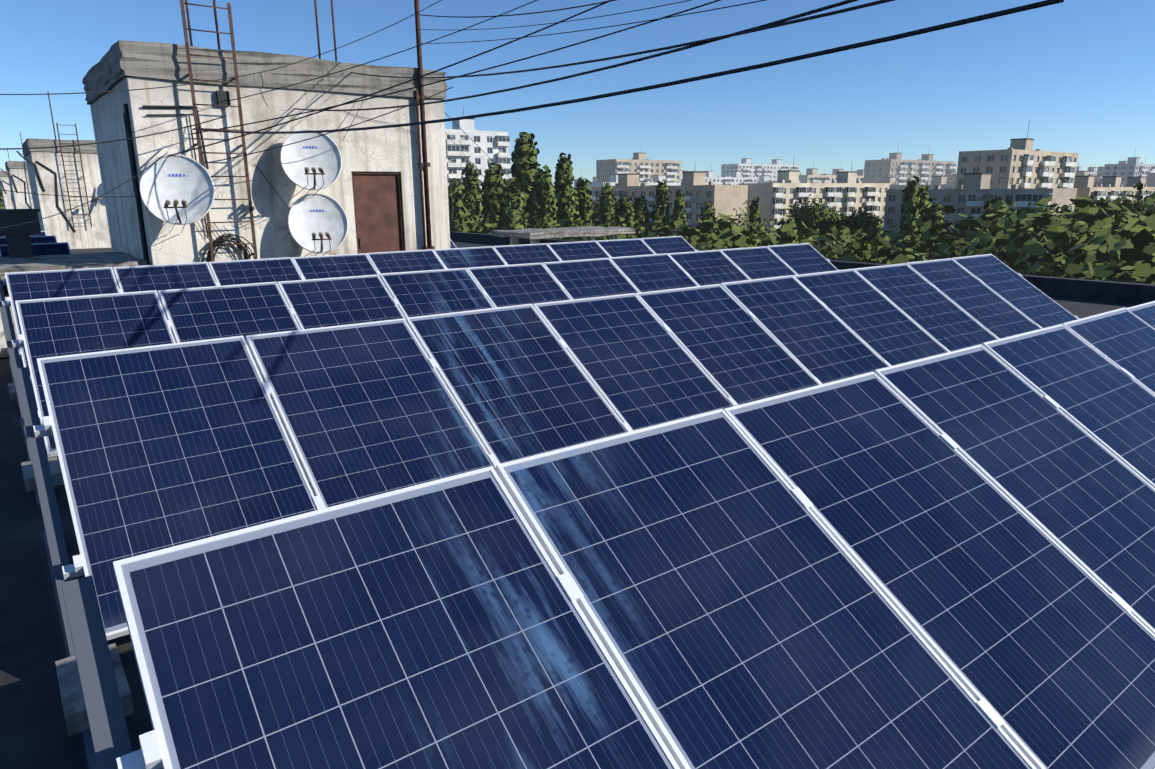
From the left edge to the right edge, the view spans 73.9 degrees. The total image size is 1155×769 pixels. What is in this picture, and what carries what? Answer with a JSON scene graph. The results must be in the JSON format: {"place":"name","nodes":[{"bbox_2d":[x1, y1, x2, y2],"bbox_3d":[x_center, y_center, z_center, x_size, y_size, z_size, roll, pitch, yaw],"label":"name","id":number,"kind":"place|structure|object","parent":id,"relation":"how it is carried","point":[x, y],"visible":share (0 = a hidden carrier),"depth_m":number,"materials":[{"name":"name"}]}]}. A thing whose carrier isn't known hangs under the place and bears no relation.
{"place":"outdoors","nodes":[
{"label":"outdoors","id":0,"kind":"place"},
{"bbox_2d":[445,106,510,204],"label":"apartment building","id":1,"kind":"structure","parent":0,"point":[493,145],"depth_m":201.62,"materials":[{"name":"white concrete"}]},
{"bbox_2d":[0,231,1154,768],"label":"building roof","id":2,"kind":"structure","parent":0,"point":[32,717],"depth_m":3.68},
{"bbox_2d":[0,150,13,208],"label":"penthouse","id":3,"kind":"object","parent":2,"relation":"on","point":[6,195],"visible":0.1,"depth_m":59.76,"materials":[{"name":"concrete"}]},
{"bbox_2d":[1,133,33,208],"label":"penthouse","id":4,"kind":"object","parent":2,"relation":"on","point":[17,174],"visible":0.27,"depth_m":43.18,"materials":[{"name":"concrete"}]},
{"bbox_2d":[0,209,40,257],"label":"vent cowl","id":5,"kind":"object","parent":2,"relation":"on","point":[18,241],"visible":1,"depth_m":11.04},
{"bbox_2d":[0,231,46,236],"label":"solar row","id":6,"kind":"object","parent":2,"relation":"on","point":[43,233],"visible":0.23,"depth_m":17.51,"materials":[{"name":"blue glass"}]},
{"bbox_2d":[0,236,56,283],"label":"solar row","id":7,"kind":"object","parent":2,"relation":"on","point":[39,239],"visible":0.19,"depth_m":15.29,"materials":[{"name":"blue glass"}]},
{"bbox_2d":[0,242,70,283],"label":"solar row","id":8,"kind":"object","parent":2,"relation":"on","point":[61,248],"visible":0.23,"depth_m":13.09,"materials":[{"name":"blue glass"}]},
{"bbox_2d":[16,92,110,248],"bbox_3d":[-17.963,-7.909,28.696,4.882,5.320,4.872,-11,18,-36],"label":"penthouse","id":9,"kind":"object","parent":2,"relation":"on","point":[71,171],"visible":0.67,"depth_m":26.99,"materials":[{"name":"concrete"}]},
{"bbox_2d":[0,356,133,736],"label":"concrete blocks","id":10,"kind":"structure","parent":2,"relation":"on","point":[74,706],"depth_m":2.81,"materials":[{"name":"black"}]},
{"bbox_2d":[0,252,147,347],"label":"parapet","id":11,"kind":"object","parent":2,"relation":"on","point":[64,262],"visible":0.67,"depth_m":10.16,"materials":[{"name":"concrete"}]},
{"bbox_2d":[82,0,450,280],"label":"penthouse","id":12,"kind":"object","parent":2,"relation":"on","point":[362,191],"visible":0.79,"depth_m":10.79,"materials":[{"name":"concrete"}]},
{"bbox_2d":[0,0,1063,229],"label":"overhead cables","id":13,"kind":"object","parent":12,"relation":"attached to","point":[774,24],"visible":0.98,"depth_m":6.64,"materials":[{"name":"black plastic"}]},
{"bbox_2d":[0,236,696,413],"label":"solar row","id":14,"kind":"object","parent":2,"relation":"on","point":[30,285],"visible":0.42,"depth_m":9.73,"materials":[{"name":"blue glass"}]},
{"bbox_2d":[0,243,837,513],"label":"solar row","id":15,"kind":"object","parent":2,"relation":"on","point":[59,326],"visible":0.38,"depth_m":7.27,"materials":[{"name":"blue glass"}]},
{"bbox_2d":[14,254,1079,768],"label":"solar row","id":16,"kind":"object","parent":2,"relation":"on","point":[164,446],"visible":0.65,"depth_m":4.57,"materials":[{"name":"blue glass"}]},
{"bbox_2d":[491,226,635,244],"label":"concrete slab","id":17,"kind":"structure","parent":2,"relation":"on","point":[534,236],"depth_m":17.50,"materials":[{"name":"concrete"}]},
{"bbox_2d":[61,301,1154,768],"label":"solar row","id":18,"kind":"object","parent":2,"relation":"on","point":[943,561],"visible":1,"depth_m":2.21,"materials":[{"name":"blue glass"}]},
{"bbox_2d":[0,0,1154,186],"label":"sky","id":19,"kind":"structure","parent":0,"point":[1082,72],"materials":[{"name":"blue"}]},
{"bbox_2d":[587,170,680,186],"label":"block","id":20,"kind":"structure","parent":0,"point":[613,180],"depth_m":343.49,"materials":[{"name":"beige concrete"}]},
{"bbox_2d":[596,152,680,182],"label":"apartment building","id":21,"kind":"structure","parent":0,"point":[638,162],"depth_m":357.11,"materials":[{"name":"beige concrete"}]},
{"bbox_2d":[680,163,756,184],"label":"block","id":22,"kind":"structure","parent":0,"point":[735,178],"depth_m":447.57,"materials":[{"name":"white concrete"}]},
{"bbox_2d":[721,158,798,180],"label":"apartment building","id":23,"kind":"structure","parent":0,"point":[746,167],"depth_m":484.56,"materials":[{"name":"white concrete"}]},
{"bbox_2d":[757,167,830,182],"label":"block","id":24,"kind":"structure","parent":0,"point":[763,178],"depth_m":476.93,"materials":[{"name":"white concrete"}]},
{"bbox_2d":[799,162,864,182],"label":"block","id":25,"kind":"structure","parent":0,"point":[811,176],"depth_m":405.02,"materials":[{"name":"white concrete"}]},
{"bbox_2d":[882,168,954,188],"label":"block","id":26,"kind":"structure","parent":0,"point":[939,180],"depth_m":331.22,"materials":[{"name":"beige concrete"}]},
{"bbox_2d":[883,153,1076,241],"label":"block","id":27,"kind":"structure","parent":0,"point":[973,193],"depth_m":172.91,"materials":[{"name":"beige concrete"}]},
{"bbox_2d":[1147,173,1154,186],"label":"block","id":28,"kind":"structure","parent":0,"point":[1151,180],"depth_m":323.87,"materials":[{"name":"grey concrete"}]},
{"label":"ground","id":29,"kind":"structure","parent":0,"visible":0},
{"bbox_2d":[447,178,472,232],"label":"poplar tree","id":30,"kind":"object","parent":29,"relation":"on","point":[459,213],"visible":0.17,"depth_m":76.17,"materials":[{"name":"green plant"}]},
{"bbox_2d":[461,162,483,233],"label":"poplar tree","id":31,"kind":"object","parent":29,"relation":"on","point":[470,182],"visible":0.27,"depth_m":85.85,"materials":[{"name":"green plant"}]},
{"bbox_2d":[468,213,499,233],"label":"broad tree","id":32,"kind":"object","parent":29,"relation":"on","point":[486,225],"depth_m":85.38,"materials":[{"name":"green plant"}]},
{"bbox_2d":[480,163,505,233],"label":"poplar tree","id":33,"kind":"object","parent":29,"relation":"on","point":[492,182],"visible":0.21,"depth_m":90.83,"materials":[{"name":"green plant"}]},
{"bbox_2d":[497,177,528,229],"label":"poplar tree","id":34,"kind":"object","parent":29,"relation":"on","point":[510,214],"visible":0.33,"depth_m":81.70,"materials":[{"name":"green plant"}]},
{"bbox_2d":[510,132,540,228],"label":"poplar tree","id":35,"kind":"object","parent":29,"relation":"on","point":[526,164],"visible":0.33,"depth_m":99.76,"materials":[{"name":"green plant"}]},
{"bbox_2d":[527,164,557,238],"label":"poplar tree","id":36,"kind":"object","parent":29,"relation":"on","point":[544,194],"visible":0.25,"depth_m":96.43,"materials":[{"name":"green plant"}]},
{"bbox_2d":[520,217,600,240],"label":"broad tree","id":37,"kind":"object","parent":29,"relation":"on","point":[532,221],"depth_m":58.49,"materials":[{"name":"green plant"}]},
{"bbox_2d":[553,152,580,239],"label":"poplar tree","id":38,"kind":"object","parent":29,"relation":"on","point":[567,205],"visible":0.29,"depth_m":115.46,"materials":[{"name":"green plant"}]},
{"bbox_2d":[575,177,593,237],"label":"poplar tree","id":39,"kind":"object","parent":29,"relation":"on","point":[584,195],"visible":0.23,"depth_m":120.84,"materials":[{"name":"green plant"}]},
{"bbox_2d":[566,236,608,240],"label":"broad tree","id":40,"kind":"object","parent":29,"relation":"on","point":[581,238],"depth_m":84.11,"materials":[{"name":"green plant"}]},
{"bbox_2d":[590,204,618,225],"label":"broad tree","id":41,"kind":"object","parent":29,"relation":"on","point":[596,212],"visible":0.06,"depth_m":197.43,"materials":[{"name":"green plant"}]},
{"bbox_2d":[598,183,616,226],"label":"poplar tree","id":42,"kind":"object","parent":29,"relation":"on","point":[607,199],"visible":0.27,"depth_m":135.27,"materials":[{"name":"green plant"}]},
{"bbox_2d":[572,208,643,239],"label":"broad tree","id":43,"kind":"object","parent":29,"relation":"on","point":[620,236],"depth_m":95.44,"materials":[{"name":"green plant"}]},
{"bbox_2d":[616,195,635,234],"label":"poplar tree","id":44,"kind":"object","parent":29,"relation":"on","point":[626,207],"visible":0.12,"depth_m":135.64,"materials":[{"name":"green plant"}]},
{"bbox_2d":[633,195,649,236],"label":"poplar tree","id":45,"kind":"object","parent":29,"relation":"on","point":[641,215],"visible":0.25,"depth_m":145.07,"materials":[{"name":"green plant"}]},
{"bbox_2d":[650,179,669,236],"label":"poplar tree","id":46,"kind":"object","parent":29,"relation":"on","point":[660,213],"visible":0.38,"depth_m":144.61,"materials":[{"name":"green plant"}]},
{"bbox_2d":[634,227,696,248],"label":"broad tree","id":47,"kind":"object","parent":29,"relation":"on","point":[649,234],"depth_m":55.55,"materials":[{"name":"green plant"}]},
{"bbox_2d":[589,171,747,232],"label":"block","id":48,"kind":"structure","parent":29,"relation":"on","point":[697,191],"depth_m":191.46,"materials":[{"name":"beige concrete"}]},
{"bbox_2d":[626,215,711,243],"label":"broad tree","id":49,"kind":"object","parent":29,"relation":"on","point":[672,217],"depth_m":77.48,"materials":[{"name":"green plant"}]},
{"bbox_2d":[672,188,686,233],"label":"poplar tree","id":50,"kind":"object","parent":29,"relation":"on","point":[678,210],"visible":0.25,"depth_m":144.45,"materials":[{"name":"green plant"}]},
{"bbox_2d":[628,212,760,246],"bbox_3d":[4.927,2.696,53.195,22.427,28.527,22.303,7,16,26],"label":"broad tree","id":51,"kind":"object","parent":29,"relation":"on","point":[724,225],"depth_m":49.25,"materials":[{"name":"green plant"}]},
{"bbox_2d":[698,201,717,234],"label":"poplar tree","id":52,"kind":"object","parent":29,"relation":"on","point":[707,213],"visible":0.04,"depth_m":95.83,"materials":[{"name":"green plant"}]},
{"bbox_2d":[667,228,758,250],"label":"broad tree","id":53,"kind":"object","parent":29,"relation":"on","point":[711,238],"depth_m":43.06,"materials":[{"name":"green plant"}]},
{"bbox_2d":[685,232,754,250],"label":"broad tree","id":54,"kind":"object","parent":29,"relation":"on","point":[747,239],"depth_m":46.51,"materials":[{"name":"green plant"}]},
{"bbox_2d":[686,221,779,250],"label":"broad tree","id":55,"kind":"object","parent":29,"relation":"on","point":[716,222],"depth_m":59.53,"materials":[{"name":"green plant"}]},
{"bbox_2d":[716,200,766,237],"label":"broad tree","id":56,"kind":"object","parent":29,"relation":"on","point":[740,215],"visible":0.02,"depth_m":189.25,"materials":[{"name":"green plant"}]},
{"bbox_2d":[658,215,826,257],"bbox_3d":[4.924,7.851,32.092,24.706,28.826,26.112,4,15,16],"label":"broad tree","id":57,"kind":"object","parent":29,"relation":"on","point":[728,234],"depth_m":31.15,"materials":[{"name":"green plant"}]},
{"bbox_2d":[718,214,777,241],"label":"broad tree","id":58,"kind":"object","parent":29,"relation":"on","point":[761,232],"depth_m":117.63,"materials":[{"name":"green plant"}]},
{"bbox_2d":[748,196,761,239],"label":"poplar tree","id":59,"kind":"object","parent":29,"relation":"on","point":[754,207],"visible":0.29,"depth_m":142.19,"materials":[{"name":"green plant"}]},
{"bbox_2d":[723,221,844,257],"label":"broad tree","id":60,"kind":"object","parent":29,"relation":"on","point":[785,227],"depth_m":47.81,"materials":[{"name":"green plant"}]},
{"bbox_2d":[774,217,798,244],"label":"poplar tree","id":61,"kind":"object","parent":29,"relation":"on","point":[792,231],"visible":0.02,"depth_m":84.90,"materials":[{"name":"green plant"}]},
{"bbox_2d":[795,233,815,243],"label":"broad tree","id":62,"kind":"object","parent":29,"relation":"on","point":[810,238],"depth_m":89.11,"materials":[{"name":"green plant"}]},
{"bbox_2d":[738,163,889,232],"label":"block","id":63,"kind":"structure","parent":29,"relation":"on","point":[847,192],"depth_m":217.20,"materials":[{"name":"beige concrete"}]},
{"bbox_2d":[776,194,860,240],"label":"broad tree","id":64,"kind":"object","parent":29,"relation":"on","point":[827,220],"visible":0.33,"depth_m":191.92,"materials":[{"name":"green plant"}]},
{"bbox_2d":[780,198,864,240],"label":"broad tree","id":65,"kind":"object","parent":29,"relation":"on","point":[803,227],"visible":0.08,"depth_m":194.01,"materials":[{"name":"green plant"}]},
{"bbox_2d":[822,224,851,254],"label":"poplar tree","id":66,"kind":"object","parent":29,"relation":"on","point":[836,232],"visible":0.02,"depth_m":64.87,"materials":[{"name":"green plant"}]},
{"bbox_2d":[804,227,881,257],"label":"broad tree","id":67,"kind":"object","parent":29,"relation":"on","point":[845,231],"depth_m":59.26,"materials":[{"name":"green plant"}]},
{"bbox_2d":[811,224,883,250],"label":"broad tree","id":68,"kind":"object","parent":29,"relation":"on","point":[858,231],"depth_m":80.60,"materials":[{"name":"green plant"}]},
{"bbox_2d":[837,207,875,238],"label":"broad tree","id":69,"kind":"object","parent":29,"relation":"on","point":[861,218],"visible":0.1,"depth_m":191.49,"materials":[{"name":"green plant"}]},
{"bbox_2d":[800,233,925,264],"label":"broad tree","id":70,"kind":"object","parent":29,"relation":"on","point":[834,251],"depth_m":32.65,"materials":[{"name":"green plant"}]},
{"bbox_2d":[867,216,883,238],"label":"poplar tree","id":71,"kind":"object","parent":29,"relation":"on","point":[875,220],"visible":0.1,"depth_m":118.61,"materials":[{"name":"green plant"}]},
{"bbox_2d":[877,230,925,251],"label":"broad tree","id":72,"kind":"object","parent":29,"relation":"on","point":[907,237],"depth_m":67.35,"materials":[{"name":"green plant"}]},
{"bbox_2d":[862,239,951,260],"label":"broad tree","id":73,"kind":"object","parent":29,"relation":"on","point":[912,244],"depth_m":50.15,"materials":[{"name":"green plant"}]},
{"bbox_2d":[863,151,956,184],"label":"apartment building","id":74,"kind":"structure","parent":29,"relation":"on","point":[925,168],"depth_m":378.10,"materials":[{"name":"beige concrete"}]},
{"bbox_2d":[899,174,921,242],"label":"poplar tree","id":75,"kind":"object","parent":29,"relation":"on","point":[909,216],"visible":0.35,"depth_m":102.53,"materials":[{"name":"green plant"}]},
{"bbox_2d":[916,184,932,237],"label":"poplar tree","id":76,"kind":"object","parent":29,"relation":"on","point":[925,198],"visible":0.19,"depth_m":106.42,"materials":[{"name":"green plant"}]},
{"bbox_2d":[837,203,1032,261],"bbox_3d":[22.393,3.078,50.000,29.814,29.125,25.142,9,17,34],"label":"broad tree","id":77,"kind":"object","parent":29,"relation":"on","point":[925,226],"depth_m":46.20,"materials":[{"name":"green plant"}]},
{"bbox_2d":[925,202,944,235],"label":"poplar tree","id":78,"kind":"object","parent":29,"relation":"on","point":[936,216],"visible":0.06,"depth_m":106.16,"materials":[{"name":"green plant"}]},
{"bbox_2d":[947,168,955,180],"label":"block","id":79,"kind":"structure","parent":29,"relation":"on","point":[949,176],"depth_m":398.74,"materials":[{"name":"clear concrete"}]},
{"bbox_2d":[811,195,1154,282],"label":"broad tree","id":80,"kind":"object","parent":29,"relation":"on","point":[1085,204],"depth_m":26.38,"materials":[{"name":"green plant"}]},
{"bbox_2d":[955,201,1030,237],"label":"broad tree","id":81,"kind":"object","parent":29,"relation":"on","point":[1018,212],"depth_m":88.18,"materials":[{"name":"green plant"}]},
{"bbox_2d":[978,196,1009,233],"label":"poplar tree","id":82,"kind":"object","parent":29,"relation":"on","point":[990,209],"visible":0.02,"depth_m":68.29,"materials":[{"name":"green plant"}]},
{"bbox_2d":[915,200,1075,259],"bbox_3d":[27.586,1.633,55.544,28.350,29.160,23.907,-5,15,-19],"label":"broad tree","id":83,"kind":"object","parent":29,"relation":"on","point":[926,236],"depth_m":52.05,"materials":[{"name":"green plant"}]},
{"bbox_2d":[837,212,1154,283],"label":"broad tree","id":84,"kind":"object","parent":29,"relation":"on","point":[1054,233],"depth_m":24.08,"materials":[{"name":"green plant"}]},
{"bbox_2d":[907,223,1090,274],"bbox_3d":[18.679,7.364,34.347,24.937,28.497,26.356,3,15,13],"label":"broad tree","id":85,"kind":"object","parent":29,"relation":"on","point":[942,246],"visible":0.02,"depth_m":34.25,"materials":[{"name":"green plant"}]},
{"bbox_2d":[955,120,1077,188],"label":"apartment building","id":86,"kind":"structure","parent":29,"relation":"on","point":[1021,163],"depth_m":200.84,"materials":[{"name":"beige concrete"}]},
{"bbox_2d":[946,163,1121,184],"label":"block","id":87,"kind":"structure","parent":29,"relation":"on","point":[1085,173],"depth_m":351.39,"materials":[{"name":"beige concrete"}]},
{"bbox_2d":[1026,206,1048,222],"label":"poplar tree","id":88,"kind":"object","parent":29,"relation":"on","point":[1040,209],"depth_m":79.54,"materials":[{"name":"green plant"}]},
{"bbox_2d":[1007,201,1071,215],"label":"broad tree","id":89,"kind":"object","parent":29,"relation":"on","point":[1054,209],"depth_m":93.04,"materials":[{"name":"green plant"}]},
{"bbox_2d":[927,216,1154,259],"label":"broad tree","id":90,"kind":"object","parent":29,"relation":"on","point":[1006,236],"depth_m":36.26,"materials":[{"name":"green plant"}]},
{"bbox_2d":[1006,204,1076,231],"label":"broad tree","id":91,"kind":"object","parent":29,"relation":"on","point":[1063,207],"depth_m":63.71,"materials":[{"name":"green plant"}]},
{"bbox_2d":[947,195,1140,249],"bbox_3d":[28.443,2.877,49.827,25.526,29.524,30.270,-7,16,-25],"label":"broad tree","id":92,"kind":"object","parent":29,"relation":"on","point":[1041,202],"depth_m":47.45,"materials":[{"name":"green plant"}]},
{"bbox_2d":[1029,198,1078,215],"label":"broad tree","id":93,"kind":"object","parent":29,"relation":"on","point":[1058,207],"depth_m":97.78,"materials":[{"name":"green plant"}]},
{"bbox_2d":[965,233,1154,267],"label":"broad tree","id":94,"kind":"object","parent":29,"relation":"on","point":[1013,263],"depth_m":34.29,"materials":[{"name":"green plant"}]},
{"bbox_2d":[994,238,1127,276],"bbox_3d":[19.556,6.907,37.637,22.143,27.769,21.560,-2,14,-5],"label":"broad tree","id":95,"kind":"object","parent":29,"relation":"on","point":[1063,260],"depth_m":32.21,"materials":[{"name":"green plant"}]},
{"bbox_2d":[967,233,1154,265],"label":"broad tree","id":96,"kind":"object","parent":29,"relation":"on","point":[1017,248],"depth_m":34.74,"materials":[{"name":"green plant"}]},
{"bbox_2d":[987,197,1146,241],"bbox_3d":[33.109,1.188,56.903,20.238,29.292,20.125,5,15,20],"label":"broad tree","id":97,"kind":"object","parent":29,"relation":"on","point":[1117,213],"depth_m":53.38,"materials":[{"name":"green plant"}]},
{"bbox_2d":[982,221,1154,275],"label":"broad tree","id":98,"kind":"object","parent":29,"relation":"on","point":[1012,247],"depth_m":32.78,"materials":[{"name":"green plant"}]},
{"bbox_2d":[1011,218,1154,283],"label":"broad tree","id":99,"kind":"object","parent":29,"relation":"on","point":[1141,240],"depth_m":19.06,"materials":[{"name":"green plant"}]},
{"bbox_2d":[1016,259,1152,279],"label":"broad tree","id":100,"kind":"object","parent":29,"relation":"on","point":[1080,275],"depth_m":24.53,"materials":[{"name":"green plant"}]},
{"bbox_2d":[1076,163,1097,175],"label":"block","id":101,"kind":"structure","parent":29,"relation":"on","point":[1092,170],"depth_m":504.65,"materials":[{"name":"white concrete"}]},
{"bbox_2d":[1090,201,1123,229],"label":"poplar tree","id":102,"kind":"object","parent":29,"relation":"on","point":[1102,204],"depth_m":56.38,"materials":[{"name":"green plant"}]},
{"bbox_2d":[1070,260,1143,278],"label":"broad tree","id":103,"kind":"object","parent":29,"relation":"on","point":[1094,262],"depth_m":26.69,"materials":[{"name":"green plant"}]},
{"bbox_2d":[1066,181,1154,230],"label":"broad tree","id":104,"kind":"object","parent":29,"relation":"on","point":[1149,199],"depth_m":54.51,"materials":[{"name":"green plant"}]},
{"bbox_2d":[1096,158,1126,175],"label":"apartment building","id":105,"kind":"structure","parent":29,"relation":"on","point":[1100,170],"depth_m":478.92,"materials":[{"name":"grey concrete"}]},
{"bbox_2d":[1073,166,1154,206],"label":"block","id":106,"kind":"structure","parent":29,"relation":"on","point":[1108,187],"depth_m":242.33,"materials":[{"name":"beige concrete"}]},
{"bbox_2d":[1103,149,1154,186],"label":"apartment building","id":107,"kind":"structure","parent":29,"relation":"on","point":[1132,166],"depth_m":394.76,"materials":[{"name":"white concrete"}]},
{"bbox_2d":[1120,190,1154,223],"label":"broad tree","id":108,"kind":"object","parent":29,"relation":"on","point":[1135,205],"depth_m":157.03,"materials":[{"name":"green plant"}]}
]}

